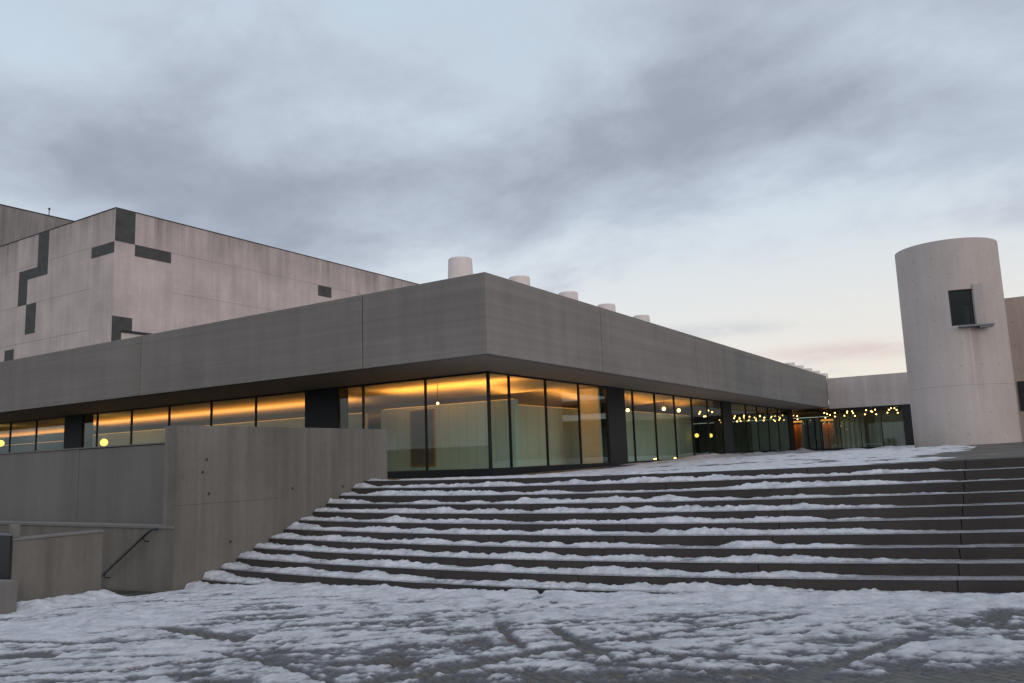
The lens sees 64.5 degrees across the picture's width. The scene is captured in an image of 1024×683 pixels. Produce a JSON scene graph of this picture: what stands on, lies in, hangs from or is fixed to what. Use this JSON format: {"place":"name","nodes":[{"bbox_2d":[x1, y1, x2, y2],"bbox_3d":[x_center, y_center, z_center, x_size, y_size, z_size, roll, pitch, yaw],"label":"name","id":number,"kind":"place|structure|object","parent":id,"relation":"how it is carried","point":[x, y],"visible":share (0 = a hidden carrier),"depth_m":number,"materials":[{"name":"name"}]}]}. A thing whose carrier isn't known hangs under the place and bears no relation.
{"place":"outdoors","nodes":[
{"label":"outdoors","id":0,"kind":"place"},
{"bbox_2d":[1,441,63,452],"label":"partition wall","id":1,"kind":"structure","parent":0,"point":[53,445],"depth_m":52.20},
{"bbox_2d":[92,413,367,446],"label":"partition wall","id":2,"kind":"structure","parent":0,"point":[158,435],"depth_m":42.95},
{"bbox_2d":[381,399,519,470],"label":"partition wall","id":3,"kind":"structure","parent":0,"point":[461,431],"depth_m":31.41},
{"bbox_2d":[410,409,435,466],"bbox_3d":[-3.560,3.849,32.385,1.250,2.260,0.060,-7,-10,32],"label":"wall panel","id":4,"kind":"object","parent":3,"relation":"attached to","point":[417,438],"visible":1,"depth_m":32.38,"materials":[{"name":"concrete"}]},
{"bbox_2d":[0,590,1023,682],"bbox_3d":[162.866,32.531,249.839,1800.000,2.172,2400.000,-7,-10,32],"label":"ground","id":5,"kind":"structure","parent":0,"point":[983,676],"depth_m":7.36,"materials":[{"name":"grey concrete"}]},
{"bbox_2d":[0,579,17,613],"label":"kerb block","id":6,"kind":"structure","parent":5,"relation":"on","point":[8,596],"depth_m":14.08,"materials":[{"name":"concrete"}]},
{"bbox_2d":[0,204,72,245],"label":"brown block","id":7,"kind":"structure","parent":5,"relation":"on","point":[17,223],"depth_m":85.94,"materials":[{"name":"concrete"}]},
{"bbox_2d":[9,530,103,601],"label":"wall","id":8,"kind":"structure","parent":5,"relation":"on","point":[51,565],"depth_m":15.68,"materials":[{"name":"concrete"}]},
{"bbox_2d":[0,524,19,579],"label":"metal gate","id":9,"kind":"structure","parent":8,"relation":"attached to","point":[5,544],"depth_m":15.08,"materials":[{"name":"metal"}]},
{"bbox_2d":[0,442,164,523],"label":"terrace wall","id":10,"kind":"structure","parent":5,"relation":"on","point":[114,484],"depth_m":21.70,"materials":[{"name":"concrete"}]},
{"bbox_2d":[0,521,174,593],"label":"parapet wall","id":11,"kind":"structure","parent":5,"relation":"on","point":[137,557],"depth_m":17.63,"materials":[{"name":"concrete"}]},
{"bbox_2d":[118,591,137,594],"bbox_3d":[-8.950,6.252,17.255,2.160,1.790,1.000,-7,-10,32],"label":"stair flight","id":12,"kind":"object","parent":5,"relation":"on","point":[128,592],"visible":0.03,"depth_m":17.12,"materials":[{"name":"concrete"}]},
{"bbox_2d":[163,425,386,590],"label":"stair wall","id":13,"kind":"structure","parent":5,"relation":"on","point":[232,494],"depth_m":18.56,"materials":[{"name":"concrete"}]},
{"bbox_2d":[0,584,1023,682],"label":"snow cover","id":14,"kind":"object","parent":5,"relation":"on","point":[103,636],"visible":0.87,"depth_m":9.42,"materials":[{"name":"white snow"}]},
{"bbox_2d":[201,456,1023,593],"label":"wide staircase","id":15,"kind":"structure","parent":5,"relation":"on","point":[977,569],"depth_m":14.03,"materials":[{"name":"concrete"}]},
{"bbox_2d":[184,467,1023,594],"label":"snow drift","id":16,"kind":"object","parent":15,"relation":"on","point":[376,575],"visible":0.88,"depth_m":14.65,"materials":[{"name":"white snow"}]},
{"bbox_2d":[0,0,1023,423],"label":"sky","id":17,"kind":"structure","parent":0,"point":[751,176],"materials":[{"name":"grey"}]},
{"bbox_2d":[518,404,579,466],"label":"partition wall","id":18,"kind":"structure","parent":0,"point":[563,432],"depth_m":35.39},
{"bbox_2d":[579,388,602,463],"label":"end wall","id":19,"kind":"structure","parent":0,"point":[591,430],"depth_m":34.61,"materials":[{"name":"paint"}]},
{"bbox_2d":[388,442,1023,479],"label":"plaza","id":20,"kind":"structure","parent":0,"point":[1014,449],"depth_m":25.41,"materials":[{"name":"white snow"}]},
{"bbox_2d":[0,207,417,435],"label":"white block","id":21,"kind":"structure","parent":20,"relation":"on","point":[113,274],"depth_m":66.05,"materials":[{"name":"concrete"}]},
{"bbox_2d":[121,330,151,338],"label":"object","id":22,"kind":"structure","parent":21,"relation":"in","point":[126,334],"depth_m":61.43,"materials":[{"name":"concrete"}]},
{"bbox_2d":[0,256,828,478],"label":"glass pavilion","id":23,"kind":"structure","parent":20,"relation":"on","point":[462,333],"depth_m":31.28,"materials":[{"name":"concrete"}]},
{"bbox_2d":[0,440,4,452],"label":"globe lamp","id":24,"kind":"object","parent":23,"relation":"on","point":[2,442],"visible":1,"depth_m":47.45,"materials":[{"name":"glass"}]},
{"bbox_2d":[8,422,18,452],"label":"window mullion","id":25,"kind":"structure","parent":23,"relation":"in","point":[10,432],"depth_m":43.94,"materials":[{"name":"black metal"}]},
{"bbox_2d":[34,420,37,450],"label":"window mullion","id":26,"kind":"structure","parent":23,"relation":"in","point":[36,431],"depth_m":42.51,"materials":[{"name":"black metal"}]},
{"bbox_2d":[82,416,84,447],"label":"window mullion","id":27,"kind":"structure","parent":23,"relation":"in","point":[83,433],"depth_m":40.16,"materials":[{"name":"black metal"}]},
{"bbox_2d":[100,439,107,445],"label":"globe lamp","id":28,"kind":"object","parent":23,"relation":"on","point":[103,442],"visible":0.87,"depth_m":41.71,"materials":[{"name":"glass"}]},
{"bbox_2d":[95,411,123,446],"bbox_3d":[-18.992,4.967,38.673,2.853,3.168,0.095,-7,-10,32],"label":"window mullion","id":29,"kind":"structure","parent":23,"relation":"in","point":[97,418],"depth_m":39.52,"materials":[{"name":"black metal"}]},
{"bbox_2d":[130,409,142,443],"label":"window mullion","id":30,"kind":"structure","parent":23,"relation":"in","point":[131,423],"depth_m":38.00,"materials":[{"name":"black metal"}]},
{"bbox_2d":[168,402,209,425],"bbox_3d":[-14.154,4.349,35.600,2.963,3.168,0.095,-7,-10,32],"label":"window mullion","id":31,"kind":"structure","parent":23,"relation":"in","point":[169,408],"depth_m":36.53,"materials":[{"name":"black metal"}]},
{"bbox_2d":[210,400,228,425],"bbox_3d":[-11.716,4.038,34.051,2.873,3.168,0.095,-7,-10,32],"label":"window mullion","id":32,"kind":"structure","parent":23,"relation":"in","point":[211,403],"depth_m":34.94,"materials":[{"name":"black metal"}]},
{"bbox_2d":[255,393,295,426],"bbox_3d":[-9.287,3.728,32.508,2.943,3.168,0.095,-7,-10,32],"label":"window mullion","id":33,"kind":"structure","parent":23,"relation":"in","point":[256,399],"depth_m":33.39,"materials":[{"name":"black metal"}]},
{"bbox_2d":[338,389,340,427],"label":"window mullion","id":34,"kind":"structure","parent":23,"relation":"in","point":[339,390],"depth_m":30.87,"materials":[{"name":"black metal"}]},
{"bbox_2d":[362,380,425,470],"bbox_3d":[-4.272,3.088,29.322,2.973,3.168,0.095,-7,-10,32],"label":"window mullion","id":35,"kind":"structure","parent":23,"relation":"in","point":[363,387],"depth_m":30.19,"materials":[{"name":"black metal"}]},
{"bbox_2d":[424,375,467,469],"bbox_3d":[-1.910,2.786,27.821,2.683,3.168,0.095,-7,-10,32],"label":"window mullion","id":36,"kind":"structure","parent":23,"relation":"in","point":[425,381],"depth_m":28.50,"materials":[{"name":"black metal"}]},
{"bbox_2d":[505,375,512,466],"bbox_3d":[-0.401,2.702,27.641,0.095,3.158,1.260,-7,-10,32],"label":"window mullion","id":37,"kind":"structure","parent":23,"relation":"in","point":[508,377],"depth_m":28.12,"materials":[{"name":"black metal"}]},
{"bbox_2d":[513,376,549,465],"bbox_3d":[0.616,2.895,29.204,0.095,3.158,2.510,-7,-10,32],"label":"window frame","id":38,"kind":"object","parent":23,"relation":"in","point":[545,389],"depth_m":30.21,"materials":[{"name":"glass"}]},
{"bbox_2d":[576,384,582,463],"bbox_3d":[2.000,3.157,31.330,0.095,3.158,2.610,-7,-10,32],"label":"window mullion","id":39,"kind":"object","parent":23,"relation":"in","point":[578,395],"depth_m":32.38,"materials":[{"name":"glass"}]},
{"bbox_2d":[586,385,609,462],"bbox_3d":[3.378,3.417,33.447,0.095,3.158,2.490,-7,-10,32],"label":"window frame","id":40,"kind":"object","parent":23,"relation":"in","point":[605,392],"depth_m":34.44,"materials":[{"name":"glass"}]},
{"bbox_2d":[631,391,636,460],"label":"window mullion","id":41,"kind":"structure","parent":23,"relation":"in","point":[632,401],"depth_m":36.69,"materials":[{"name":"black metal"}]},
{"bbox_2d":[653,394,658,459],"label":"window mullion","id":42,"kind":"structure","parent":23,"relation":"in","point":[654,404],"depth_m":38.79,"materials":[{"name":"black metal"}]},
{"bbox_2d":[625,411,692,461],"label":"partition wall","id":43,"kind":"structure","parent":23,"relation":"on","point":[645,437],"depth_m":44.09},
{"bbox_2d":[672,396,677,458],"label":"window mullion","id":44,"kind":"structure","parent":23,"relation":"in","point":[673,398],"depth_m":40.88,"materials":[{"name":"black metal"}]},
{"bbox_2d":[675,396,695,455],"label":"window pane","id":45,"kind":"structure","parent":23,"relation":"in","point":[675,396],"depth_m":42.93,"materials":[{"name":"glass"}]},
{"bbox_2d":[706,400,710,453],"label":"mullion","id":46,"kind":"structure","parent":23,"relation":"in","point":[706,400],"depth_m":44.98,"materials":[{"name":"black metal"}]},
{"bbox_2d":[720,402,724,453],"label":"mullion","id":47,"kind":"structure","parent":23,"relation":"in","point":[720,402],"depth_m":46.98,"materials":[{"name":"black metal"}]},
{"bbox_2d":[744,405,748,452],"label":"mullion","id":48,"kind":"structure","parent":23,"relation":"in","point":[744,405],"depth_m":50.83,"materials":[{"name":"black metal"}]},
{"bbox_2d":[756,406,760,451],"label":"mullion","id":49,"kind":"structure","parent":23,"relation":"in","point":[756,406],"depth_m":52.89,"materials":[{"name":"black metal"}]},
{"bbox_2d":[764,407,770,451],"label":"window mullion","id":50,"kind":"structure","parent":23,"relation":"in","point":[764,407],"depth_m":54.97,"materials":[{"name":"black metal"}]},
{"bbox_2d":[776,409,780,451],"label":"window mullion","id":51,"kind":"structure","parent":23,"relation":"in","point":[776,409],"depth_m":57.06,"materials":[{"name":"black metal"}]},
{"bbox_2d":[787,410,790,449],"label":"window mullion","id":52,"kind":"structure","parent":23,"relation":"in","point":[787,410],"depth_m":59.41,"materials":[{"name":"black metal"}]},
{"bbox_2d":[794,421,804,449],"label":"timber door","id":53,"kind":"structure","parent":23,"relation":"attached to","point":[799,435],"depth_m":67.95,"materials":[{"name":"wood"}]},
{"bbox_2d":[794,424,803,449],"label":"door leaf","id":54,"kind":"structure","parent":53,"relation":"in","point":[798,431],"depth_m":67.96,"materials":[{"name":"brown wood"}]},
{"bbox_2d":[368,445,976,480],"bbox_3d":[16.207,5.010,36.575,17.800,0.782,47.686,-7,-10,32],"label":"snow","id":55,"kind":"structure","parent":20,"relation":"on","point":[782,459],"depth_m":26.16,"materials":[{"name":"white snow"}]},
{"bbox_2d":[793,372,914,450],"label":"concrete wing","id":56,"kind":"structure","parent":20,"relation":"on","point":[879,393],"depth_m":58.28,"materials":[{"name":"grey concrete"}]},
{"bbox_2d":[818,411,821,448],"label":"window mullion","id":57,"kind":"structure","parent":56,"relation":"in","point":[818,411],"depth_m":59.64,"materials":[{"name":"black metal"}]},
{"bbox_2d":[821,419,835,448],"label":"timber door","id":58,"kind":"structure","parent":56,"relation":"on","point":[828,435],"depth_m":66.72,"materials":[{"name":"wood"}]},
{"bbox_2d":[822,423,835,448],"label":"door leaf","id":59,"kind":"structure","parent":58,"relation":"in","point":[828,428],"depth_m":66.70,"materials":[{"name":"brown wood"}]},
{"bbox_2d":[825,410,841,445],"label":"window pane","id":60,"kind":"structure","parent":56,"relation":"in","point":[825,410],"depth_m":58.92,"materials":[{"name":"glass"}]},
{"bbox_2d":[833,414,865,447],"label":"curtain","id":61,"kind":"object","parent":56,"relation":"hanging from","point":[851,429],"visible":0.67,"depth_m":64.91,"materials":[{"name":"fabric"}]},
{"bbox_2d":[842,409,862,446],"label":"window pane","id":62,"kind":"structure","parent":56,"relation":"in","point":[842,409],"depth_m":58.16,"materials":[{"name":"glass"}]},
{"bbox_2d":[880,407,883,444],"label":"mullion","id":63,"kind":"structure","parent":56,"relation":"in","point":[880,407],"depth_m":57.43,"materials":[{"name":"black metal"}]},
{"bbox_2d":[874,412,905,446],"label":"curtain","id":64,"kind":"object","parent":56,"relation":"hanging from","point":[892,425],"visible":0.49,"depth_m":63.31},
{"bbox_2d":[895,237,1021,447],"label":"round tower","id":65,"kind":"structure","parent":20,"relation":"on","point":[960,377],"depth_m":31.43,"materials":[{"name":"concrete"}]},
{"bbox_2d":[948,289,974,325],"bbox_3d":[17.385,-1.302,31.411,0.841,1.400,0.070,-5,-9,17],"label":"window","id":66,"kind":"structure","parent":65,"relation":"in","point":[960,301],"depth_m":31.41,"materials":[{"name":"black glass"}]},
{"bbox_2d":[1004,296,1023,441],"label":"warm block","id":67,"kind":"structure","parent":20,"relation":"on","point":[1014,307],"depth_m":34.13,"materials":[{"name":"concrete"}]},
{"bbox_2d":[1017,381,1023,410],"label":"window","id":68,"kind":"structure","parent":67,"relation":"in","point":[1020,384],"depth_m":33.85,"materials":[{"name":"glass"}]}
]}

